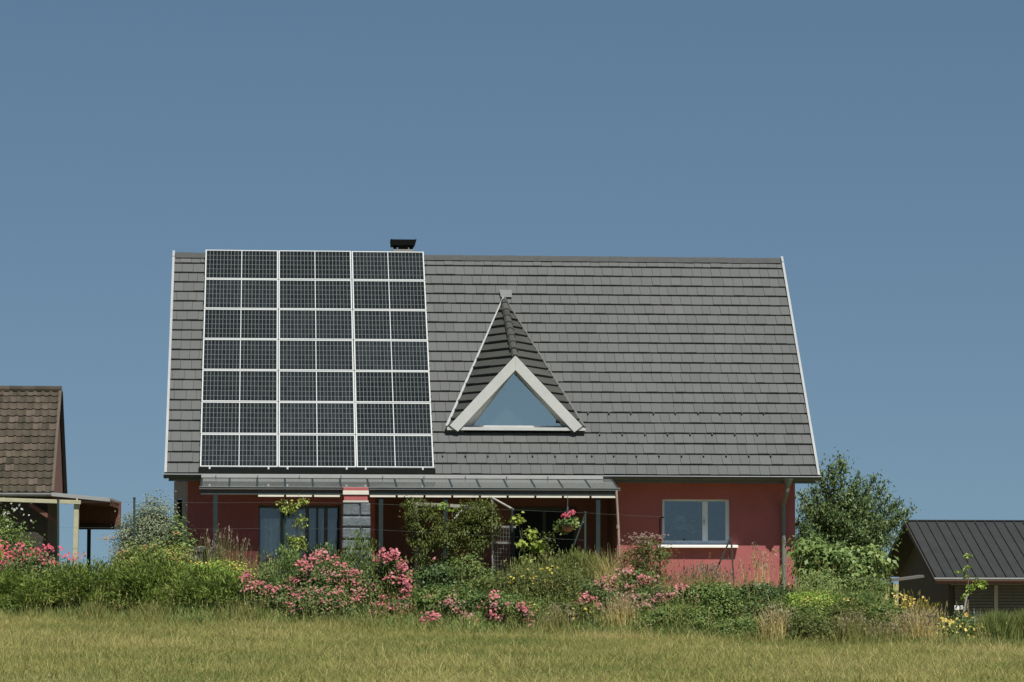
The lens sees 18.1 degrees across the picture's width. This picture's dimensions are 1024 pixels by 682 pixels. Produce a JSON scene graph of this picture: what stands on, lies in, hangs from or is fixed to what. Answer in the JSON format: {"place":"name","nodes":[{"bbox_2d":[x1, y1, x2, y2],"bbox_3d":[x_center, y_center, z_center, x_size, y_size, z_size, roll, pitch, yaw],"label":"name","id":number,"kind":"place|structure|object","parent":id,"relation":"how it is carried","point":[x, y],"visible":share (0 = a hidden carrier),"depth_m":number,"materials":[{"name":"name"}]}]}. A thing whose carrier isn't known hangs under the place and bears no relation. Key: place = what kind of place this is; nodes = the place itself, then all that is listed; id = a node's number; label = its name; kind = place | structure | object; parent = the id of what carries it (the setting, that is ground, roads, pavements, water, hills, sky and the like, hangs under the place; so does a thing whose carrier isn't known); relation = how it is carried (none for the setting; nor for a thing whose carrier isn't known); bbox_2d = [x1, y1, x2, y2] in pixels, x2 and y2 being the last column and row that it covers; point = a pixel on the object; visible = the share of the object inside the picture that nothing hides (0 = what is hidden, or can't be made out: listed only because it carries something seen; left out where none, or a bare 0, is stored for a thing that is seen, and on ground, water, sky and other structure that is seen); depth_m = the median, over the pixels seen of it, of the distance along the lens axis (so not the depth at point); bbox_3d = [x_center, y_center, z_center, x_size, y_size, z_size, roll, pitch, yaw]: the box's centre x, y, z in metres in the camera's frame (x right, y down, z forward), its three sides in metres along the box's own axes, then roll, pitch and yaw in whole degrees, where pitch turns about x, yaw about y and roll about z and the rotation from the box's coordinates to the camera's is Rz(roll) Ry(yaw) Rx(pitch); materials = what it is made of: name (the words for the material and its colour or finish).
{"place":"outdoors","nodes":[
{"label":"outdoors","id":0,"kind":"place"},
{"bbox_2d":[117,598,187,621],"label":"dry grass","id":1,"kind":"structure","parent":0,"point":[151,608],"depth_m":66.50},
{"bbox_2d":[194,600,281,622],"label":"dry grass","id":2,"kind":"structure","parent":0,"point":[245,613],"depth_m":66.28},
{"bbox_2d":[0,582,1023,681],"bbox_3d":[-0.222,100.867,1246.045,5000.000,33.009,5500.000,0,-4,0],"label":"ground","id":3,"kind":"structure","parent":0,"point":[897,587],"depth_m":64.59,"materials":[{"name":"green plant"}]},
{"bbox_2d":[0,503,45,574],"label":"flowering shrub","id":4,"kind":"object","parent":3,"relation":"on","point":[14,537],"visible":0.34,"depth_m":73.70,"materials":[{"name":"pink plant"}]},
{"bbox_2d":[0,498,80,575],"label":"pergola","id":5,"kind":"object","parent":3,"relation":"on","point":[76,502],"visible":0.77,"depth_m":70.60,"materials":[{"name":"yellow wood"}]},
{"bbox_2d":[0,558,82,613],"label":"spreading juniper","id":6,"kind":"object","parent":3,"relation":"on","point":[13,580],"visible":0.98,"depth_m":67.77,"materials":[{"name":"green plant"}]},
{"bbox_2d":[0,539,85,598],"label":"rose bush","id":7,"kind":"object","parent":3,"relation":"on","point":[37,559],"visible":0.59,"depth_m":68.69,"materials":[{"name":"pink plant"}]},
{"bbox_2d":[0,386,120,577],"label":"old barn","id":8,"kind":"structure","parent":3,"relation":"on","point":[32,449],"depth_m":83.33,"materials":[{"name":"tile"}]},
{"bbox_2d":[64,600,117,619],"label":"dry grass","id":9,"kind":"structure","parent":3,"relation":"on","point":[88,609],"depth_m":66.66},
{"bbox_2d":[36,551,147,609],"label":"spreading juniper","id":10,"kind":"object","parent":3,"relation":"on","point":[87,576],"visible":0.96,"depth_m":68.11,"materials":[{"name":"green plant"}]},
{"bbox_2d":[98,531,197,589],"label":"shrub","id":11,"kind":"object","parent":3,"relation":"on","point":[127,556],"visible":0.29,"depth_m":69.74,"materials":[{"name":"green plant"}]},
{"bbox_2d":[105,550,198,609],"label":"spreading juniper","id":12,"kind":"object","parent":3,"relation":"on","point":[145,577],"visible":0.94,"depth_m":67.84,"materials":[{"name":"green plant"}]},
{"bbox_2d":[105,485,202,574],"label":"silver shrub","id":13,"kind":"object","parent":3,"relation":"on","point":[149,524],"visible":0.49,"depth_m":71.30,"materials":[{"name":"green plant"}]},
{"bbox_2d":[157,510,202,582],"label":"privet shrub","id":14,"kind":"object","parent":3,"relation":"on","point":[180,540],"visible":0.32,"depth_m":71.04,"materials":[{"name":"green plant"}]},
{"bbox_2d":[159,561,255,610],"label":"spreading juniper","id":15,"kind":"object","parent":3,"relation":"on","point":[193,587],"visible":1,"depth_m":67.43,"materials":[{"name":"green plant"}]},
{"bbox_2d":[164,555,258,598],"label":"green shrub","id":16,"kind":"object","parent":3,"relation":"on","point":[222,569],"visible":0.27,"depth_m":68.64,"materials":[{"name":"green plant"}]},
{"bbox_2d":[187,524,270,593],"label":"seed grass","id":17,"kind":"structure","parent":3,"relation":"on","point":[220,554],"depth_m":69.38,"materials":[{"name":"plant"}]},
{"bbox_2d":[226,565,292,609],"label":"rose bush","id":18,"kind":"object","parent":3,"relation":"on","point":[265,588],"visible":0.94,"depth_m":67.22,"materials":[{"name":"pink plant"}]},
{"bbox_2d":[253,543,313,593],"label":"tall leafy plant","id":19,"kind":"object","parent":3,"relation":"on","point":[291,558],"visible":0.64,"depth_m":68.75,"materials":[{"name":"green plant"}]},
{"bbox_2d":[276,580,366,621],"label":"shrub","id":20,"kind":"object","parent":3,"relation":"on","point":[308,597],"visible":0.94,"depth_m":66.57,"materials":[{"name":"green plant"}]},
{"bbox_2d":[276,548,373,611],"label":"rose bush","id":21,"kind":"object","parent":3,"relation":"on","point":[308,576],"visible":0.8,"depth_m":67.45,"materials":[{"name":"pink plant"}]},
{"bbox_2d":[341,487,370,585],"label":"stone pillar","id":22,"kind":"structure","parent":3,"relation":"on","point":[355,512],"depth_m":71.12,"materials":[{"name":"grey stone"}]},
{"bbox_2d":[332,526,379,584],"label":"tall leafy plant","id":23,"kind":"object","parent":3,"relation":"on","point":[359,540],"visible":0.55,"depth_m":68.77,"materials":[{"name":"green plant"}]},
{"bbox_2d":[57,497,656,573],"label":"wire fence","id":24,"kind":"object","parent":3,"relation":"on","point":[583,519],"visible":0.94,"depth_m":70.07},
{"bbox_2d":[275,495,314,588],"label":"climbing vine","id":25,"kind":"object","parent":24,"relation":"attached to","point":[302,544],"visible":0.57,"depth_m":69.95,"materials":[{"name":"green plant"}]},
{"bbox_2d":[351,547,421,608],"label":"rose bush","id":26,"kind":"object","parent":3,"relation":"on","point":[397,577],"visible":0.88,"depth_m":67.08,"materials":[{"name":"pink plant"}]},
{"bbox_2d":[399,493,449,586],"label":"climbing plant","id":27,"kind":"object","parent":3,"relation":"on","point":[418,526],"visible":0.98,"depth_m":70.28,"materials":[{"name":"green plant"}]},
{"bbox_2d":[407,555,479,595],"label":"dark shrub","id":28,"kind":"object","parent":3,"relation":"on","point":[423,574],"visible":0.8,"depth_m":67.38,"materials":[{"name":"green plant"}]},
{"bbox_2d":[404,583,486,610],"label":"shrub","id":29,"kind":"object","parent":3,"relation":"on","point":[431,596],"visible":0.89,"depth_m":66.41,"materials":[{"name":"green plant"}]},
{"bbox_2d":[427,519,471,587],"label":"climbing plant","id":30,"kind":"object","parent":3,"relation":"on","point":[447,540],"visible":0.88,"depth_m":70.22,"materials":[{"name":"green plant"}]},
{"bbox_2d":[432,547,503,591],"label":"green shrub","id":31,"kind":"object","parent":3,"relation":"on","point":[467,581],"visible":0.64,"depth_m":68.25,"materials":[{"name":"green plant"}]},
{"bbox_2d":[450,496,504,588],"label":"climbing plant","id":32,"kind":"object","parent":3,"relation":"on","point":[478,542],"visible":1,"depth_m":70.27,"materials":[{"name":"green plant"}]},
{"bbox_2d":[163,239,821,591],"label":"red house","id":33,"kind":"structure","parent":3,"relation":"on","point":[667,388],"depth_m":75.42,"materials":[{"name":"tile"}]},
{"bbox_2d":[261,518,335,584],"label":"curtain set","id":34,"kind":"object","parent":33,"relation":"hanging from","point":[270,540],"visible":0.44,"depth_m":73.62,"materials":[{"name":"fabric"}]},
{"bbox_2d":[258,505,340,575],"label":"glass door","id":35,"kind":"structure","parent":33,"relation":"in","point":[307,507],"depth_m":73.52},
{"bbox_2d":[198,258,435,474],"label":"mounting frame","id":36,"kind":"object","parent":33,"relation":"attached to","point":[377,471],"visible":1,"depth_m":72.76,"materials":[{"name":"black metal"}]},
{"bbox_2d":[200,434,277,467],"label":"solar panel","id":37,"kind":"object","parent":36,"relation":"attached to","point":[238,450],"visible":1,"depth_m":73.01,"materials":[{"name":"glass"}]},
{"bbox_2d":[201,402,277,433],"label":"solar panel","id":38,"kind":"object","parent":36,"relation":"attached to","point":[239,417],"visible":1,"depth_m":73.79,"materials":[{"name":"glass"}]},
{"bbox_2d":[202,370,277,401],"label":"solar panel","id":39,"kind":"object","parent":36,"relation":"attached to","point":[239,385],"visible":1,"depth_m":74.56,"materials":[{"name":"glass"}]},
{"bbox_2d":[202,339,277,369],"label":"solar panel","id":40,"kind":"object","parent":36,"relation":"attached to","point":[240,354],"visible":1,"depth_m":75.33,"materials":[{"name":"glass"}]},
{"bbox_2d":[203,309,277,338],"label":"solar panel","id":41,"kind":"object","parent":36,"relation":"attached to","point":[240,323],"visible":1,"depth_m":76.10,"materials":[{"name":"glass"}]},
{"bbox_2d":[204,279,277,308],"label":"solar panel","id":42,"kind":"object","parent":36,"relation":"attached to","point":[241,293],"visible":1,"depth_m":76.87,"materials":[{"name":"glass"}]},
{"bbox_2d":[205,250,277,279],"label":"solar panel","id":43,"kind":"object","parent":36,"relation":"attached to","point":[241,264],"visible":1,"depth_m":77.64,"materials":[{"name":"glass"}]},
{"bbox_2d":[279,280,351,309],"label":"solar panel","id":44,"kind":"object","parent":36,"relation":"attached to","point":[319,294],"visible":1,"depth_m":77.00,"materials":[{"name":"glass"}]},
{"bbox_2d":[279,250,351,279],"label":"solar panel","id":45,"kind":"object","parent":36,"relation":"attached to","point":[313,265],"visible":1,"depth_m":77.77,"materials":[{"name":"glass"}]},
{"bbox_2d":[279,309,352,339],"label":"solar panel","id":46,"kind":"object","parent":36,"relation":"attached to","point":[305,324],"visible":1,"depth_m":76.23,"materials":[{"name":"glass"}]},
{"bbox_2d":[279,340,353,370],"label":"solar panel","id":47,"kind":"object","parent":36,"relation":"attached to","point":[315,355],"visible":1,"depth_m":75.46,"materials":[{"name":"glass"}]},
{"bbox_2d":[279,402,354,434],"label":"solar panel","id":48,"kind":"object","parent":36,"relation":"attached to","point":[323,418],"visible":1,"depth_m":73.93,"materials":[{"name":"glass"}]},
{"bbox_2d":[279,371,354,401],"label":"solar panel","id":49,"kind":"object","parent":36,"relation":"attached to","point":[316,386],"visible":1,"depth_m":74.70,"materials":[{"name":"glass"}]},
{"bbox_2d":[279,434,355,467],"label":"solar panel","id":50,"kind":"object","parent":36,"relation":"attached to","point":[313,451],"visible":1,"depth_m":73.16,"materials":[{"name":"glass"}]},
{"bbox_2d":[352,251,424,280],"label":"solar panel","id":51,"kind":"object","parent":36,"relation":"attached to","point":[388,265],"visible":1,"depth_m":77.91,"materials":[{"name":"glass"}]},
{"bbox_2d":[352,280,425,309],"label":"solar panel","id":52,"kind":"object","parent":36,"relation":"attached to","point":[385,295],"visible":1,"depth_m":77.15,"materials":[{"name":"glass"}]},
{"bbox_2d":[353,310,427,340],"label":"solar panel","id":53,"kind":"object","parent":36,"relation":"attached to","point":[408,325],"visible":1,"depth_m":76.38,"materials":[{"name":"glass"}]},
{"bbox_2d":[354,340,428,370],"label":"solar panel","id":54,"kind":"object","parent":36,"relation":"attached to","point":[387,355],"visible":1,"depth_m":75.61,"materials":[{"name":"glass"}]},
{"bbox_2d":[354,371,430,402],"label":"solar panel","id":55,"kind":"object","parent":36,"relation":"attached to","point":[392,386],"visible":1,"depth_m":74.84,"materials":[{"name":"glass"}]},
{"bbox_2d":[355,403,431,434],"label":"solar panel","id":56,"kind":"object","parent":36,"relation":"attached to","point":[393,418],"visible":1,"depth_m":74.06,"materials":[{"name":"glass"}]},
{"bbox_2d":[356,435,433,468],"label":"solar panel","id":57,"kind":"object","parent":36,"relation":"attached to","point":[396,451],"visible":1,"depth_m":73.29,"materials":[{"name":"glass"}]},
{"bbox_2d":[199,474,620,582],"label":"veranda","id":58,"kind":"object","parent":33,"relation":"attached to","point":[597,487],"visible":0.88,"depth_m":71.73,"materials":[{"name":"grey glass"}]},
{"bbox_2d":[552,496,583,534],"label":"hanging basket","id":59,"kind":"object","parent":58,"relation":"hanging from","point":[568,523],"visible":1,"depth_m":71.50,"materials":[{"name":"ceramic"}]},
{"bbox_2d":[512,507,576,588],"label":"porch door","id":60,"kind":"structure","parent":33,"relation":"in","point":[540,518],"depth_m":75.85,"materials":[{"name":"black glass"}]},
{"bbox_2d":[657,499,737,547],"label":"window","id":61,"kind":"structure","parent":33,"relation":"in","point":[704,543],"depth_m":74.19,"materials":[{"name":"white plastic"}]},
{"bbox_2d":[480,590,513,623],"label":"rose bush","id":62,"kind":"object","parent":3,"relation":"on","point":[492,612],"visible":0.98,"depth_m":65.65,"materials":[{"name":"pink plant"}]},
{"bbox_2d":[491,496,515,575],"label":"garden trellis","id":63,"kind":"object","parent":3,"relation":"on","point":[503,529],"visible":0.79,"depth_m":70.29,"materials":[{"name":"grey wood"}]},
{"bbox_2d":[466,586,554,617],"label":"shrub","id":64,"kind":"object","parent":3,"relation":"on","point":[513,599],"visible":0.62,"depth_m":66.12,"materials":[{"name":"green plant"}]},
{"bbox_2d":[0,585,1023,646],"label":"bank weeds","id":65,"kind":"object","parent":3,"relation":"on","point":[184,615],"visible":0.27,"depth_m":65.81,"materials":[{"name":"green plant"}]},
{"bbox_2d":[14,549,1010,644],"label":"wild stalks","id":66,"kind":"object","parent":3,"relation":"on","point":[569,587],"visible":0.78,"depth_m":65.77,"materials":[{"name":"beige plant"}]},
{"bbox_2d":[503,596,546,630],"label":"rose bush","id":67,"kind":"object","parent":3,"relation":"on","point":[524,609],"visible":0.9,"depth_m":65.02,"materials":[{"name":"green plant"}]},
{"bbox_2d":[508,511,545,567],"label":"maple sapling","id":68,"kind":"object","parent":3,"relation":"on","point":[537,546],"visible":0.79,"depth_m":69.74,"materials":[{"name":"green plant"}]},
{"bbox_2d":[467,560,609,602],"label":"potentilla shrub","id":69,"kind":"object","parent":3,"relation":"on","point":[559,582],"visible":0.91,"depth_m":67.18,"materials":[{"name":"green plant"}]},
{"bbox_2d":[544,596,605,622],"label":"shrub","id":70,"kind":"object","parent":3,"relation":"on","point":[577,607],"visible":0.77,"depth_m":65.42,"materials":[{"name":"green plant"}]},
{"bbox_2d":[543,544,615,592],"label":"meadow plant","id":71,"kind":"object","parent":3,"relation":"on","point":[577,554],"visible":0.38,"depth_m":69.33,"materials":[{"name":"green plant"}]},
{"bbox_2d":[572,574,627,612],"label":"rose bush","id":72,"kind":"object","parent":3,"relation":"on","point":[590,589],"visible":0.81,"depth_m":66.15,"materials":[{"name":"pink plant"}]},
{"bbox_2d":[601,588,663,612],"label":"shrub","id":73,"kind":"object","parent":3,"relation":"on","point":[643,597],"visible":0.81,"depth_m":65.42,"materials":[{"name":"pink plant"}]},
{"bbox_2d":[610,565,667,593],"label":"rose bush","id":74,"kind":"object","parent":3,"relation":"on","point":[636,575],"visible":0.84,"depth_m":67.05,"materials":[{"name":"pink plant"}]},
{"bbox_2d":[605,531,681,589],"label":"dusky shrub","id":75,"kind":"object","parent":3,"relation":"on","point":[643,555],"visible":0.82,"depth_m":68.89,"materials":[{"name":"green plant"}]},
{"bbox_2d":[640,578,702,609],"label":"rose bush","id":76,"kind":"object","parent":3,"relation":"on","point":[673,590],"visible":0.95,"depth_m":65.54,"materials":[{"name":"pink plant"}]},
{"bbox_2d":[633,599,716,624],"bbox_3d":[3.273,5.449,64.393,1.736,0.542,1.704,0,-4,0],"label":"green shrub","id":77,"kind":"object","parent":3,"relation":"on","point":[662,617],"visible":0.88,"depth_m":64.12,"materials":[{"name":"green plant"}]},
{"bbox_2d":[648,561,758,587],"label":"seed grass","id":78,"kind":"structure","parent":3,"relation":"on","point":[700,572],"depth_m":68.65,"materials":[{"name":"plant"}]},
{"bbox_2d":[678,577,743,602],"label":"green shrub","id":79,"kind":"object","parent":3,"relation":"on","point":[704,588],"visible":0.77,"depth_m":65.71,"materials":[{"name":"green plant"}]},
{"bbox_2d":[692,585,754,619],"bbox_3d":[4.283,5.286,65.047,1.282,0.771,1.142,-2,-4,23],"label":"shrub","id":80,"kind":"object","parent":3,"relation":"on","point":[725,601],"visible":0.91,"depth_m":64.99,"materials":[{"name":"green plant"}]},
{"bbox_2d":[692,613,781,640],"bbox_3d":[4.506,5.634,63.567,1.878,0.696,1.337,0,-4,0],"label":"green shrub","id":81,"kind":"object","parent":3,"relation":"on","point":[721,624],"visible":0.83,"depth_m":63.47,"materials":[{"name":"green plant"}]},
{"bbox_2d":[729,577,799,602],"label":"dark shrub","id":82,"kind":"object","parent":3,"relation":"on","point":[772,590],"visible":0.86,"depth_m":65.81,"materials":[{"name":"green plant"}]},
{"bbox_2d":[733,596,799,625],"bbox_3d":[5.194,5.449,64.319,1.494,0.677,1.015,0,-4,0],"label":"shrub","id":83,"kind":"object","parent":3,"relation":"on","point":[757,607],"visible":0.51,"depth_m":64.30,"materials":[{"name":"green plant"}]},
{"bbox_2d":[776,608,843,641],"bbox_3d":[5.807,5.617,63.026,1.671,0.780,1.342,0,-4,0],"label":"green shrub","id":84,"kind":"object","parent":3,"relation":"on","point":[806,624],"visible":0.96,"depth_m":62.86,"materials":[{"name":"green plant"}]},
{"bbox_2d":[778,587,847,612],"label":"yellow green shrub","id":85,"kind":"object","parent":3,"relation":"on","point":[810,595],"visible":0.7,"depth_m":65.38,"materials":[{"name":"green plant"}]},
{"bbox_2d":[795,517,840,577],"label":"shrub","id":86,"kind":"object","parent":3,"relation":"on","point":[803,533],"visible":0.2,"depth_m":77.20,"materials":[{"name":"green plant"}]},
{"bbox_2d":[788,567,855,592],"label":"shrub","id":87,"kind":"object","parent":3,"relation":"on","point":[825,580],"visible":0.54,"depth_m":69.22,"materials":[{"name":"green plant"}]},
{"bbox_2d":[778,533,898,590],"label":"broad leaved shrub","id":88,"kind":"object","parent":3,"relation":"on","point":[811,548],"visible":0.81,"depth_m":71.54,"materials":[{"name":"green plant"}]},
{"bbox_2d":[795,447,920,591],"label":"hazel tree","id":89,"kind":"object","parent":3,"relation":"on","point":[851,523],"visible":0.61,"depth_m":78.59,"materials":[{"name":"green plant"}]},
{"bbox_2d":[836,572,898,601],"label":"shrub","id":90,"kind":"object","parent":3,"relation":"on","point":[882,587],"visible":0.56,"depth_m":69.09,"materials":[{"name":"green plant"}]},
{"bbox_2d":[891,590,948,629],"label":"goldenrod","id":91,"kind":"object","parent":3,"relation":"on","point":[909,603],"visible":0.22,"depth_m":65.20,"materials":[{"name":"yellow plant"}]},
{"bbox_2d":[879,519,1023,637],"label":"garden shed","id":92,"kind":"structure","parent":3,"relation":"on","point":[929,554],"depth_m":81.54,"materials":[{"name":"metal"}]},
{"bbox_2d":[930,610,983,641],"bbox_3d":[8.783,5.711,63.397,1.334,0.802,1.089,1,-4,-16],"label":"rose bush","id":93,"kind":"object","parent":3,"relation":"on","point":[950,622],"visible":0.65,"depth_m":63.27,"materials":[{"name":"green plant"}]},
{"bbox_2d":[0,0,1023,583],"label":"sky","id":94,"kind":"structure","parent":0,"point":[875,148],"materials":[{"name":"blue"}]},
{"bbox_2d":[2,603,1022,647],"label":"tall grass","id":95,"kind":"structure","parent":0,"point":[437,626],"depth_m":64.04,"materials":[{"name":"plant"}]},
{"bbox_2d":[536,603,594,632],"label":"dry grass","id":96,"kind":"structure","parent":0,"point":[556,619],"depth_m":64.27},
{"bbox_2d":[568,548,647,591],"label":"ornamental grass","id":97,"kind":"object","parent":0,"point":[613,567],"depth_m":68.94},
{"bbox_2d":[594,591,646,627],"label":"dry grass","id":98,"kind":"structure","parent":0,"point":[628,610],"depth_m":64.91,"materials":[{"name":"plant"}]},
{"bbox_2d":[664,518,699,540],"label":"pot plant","id":99,"kind":"object","parent":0,"point":[693,528],"visible":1,"depth_m":74.39,"materials":[{"name":"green plant"}]},
{"bbox_2d":[754,602,797,642],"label":"dry grass","id":100,"kind":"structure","parent":0,"point":[774,618],"depth_m":62.86,"materials":[{"name":"plant"}]},
{"bbox_2d":[817,611,879,644],"bbox_3d":[6.598,5.609,62.646,1.390,0.742,1.078,0,-4,0],"label":"bush","id":101,"kind":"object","parent":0,"point":[852,629],"depth_m":62.56,"materials":[{"name":"plant"}]},
{"bbox_2d":[858,621,912,643],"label":"dry grass","id":102,"kind":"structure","parent":0,"point":[884,632],"depth_m":62.16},
{"bbox_2d":[880,602,951,642],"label":"dry grass","id":103,"kind":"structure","parent":0,"point":[923,624],"depth_m":62.65,"materials":[{"name":"plant"}]},
{"bbox_2d":[960,608,1023,648],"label":"tall green grass","id":104,"kind":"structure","parent":0,"point":[992,623],"depth_m":62.93,"materials":[{"name":"green plant"}]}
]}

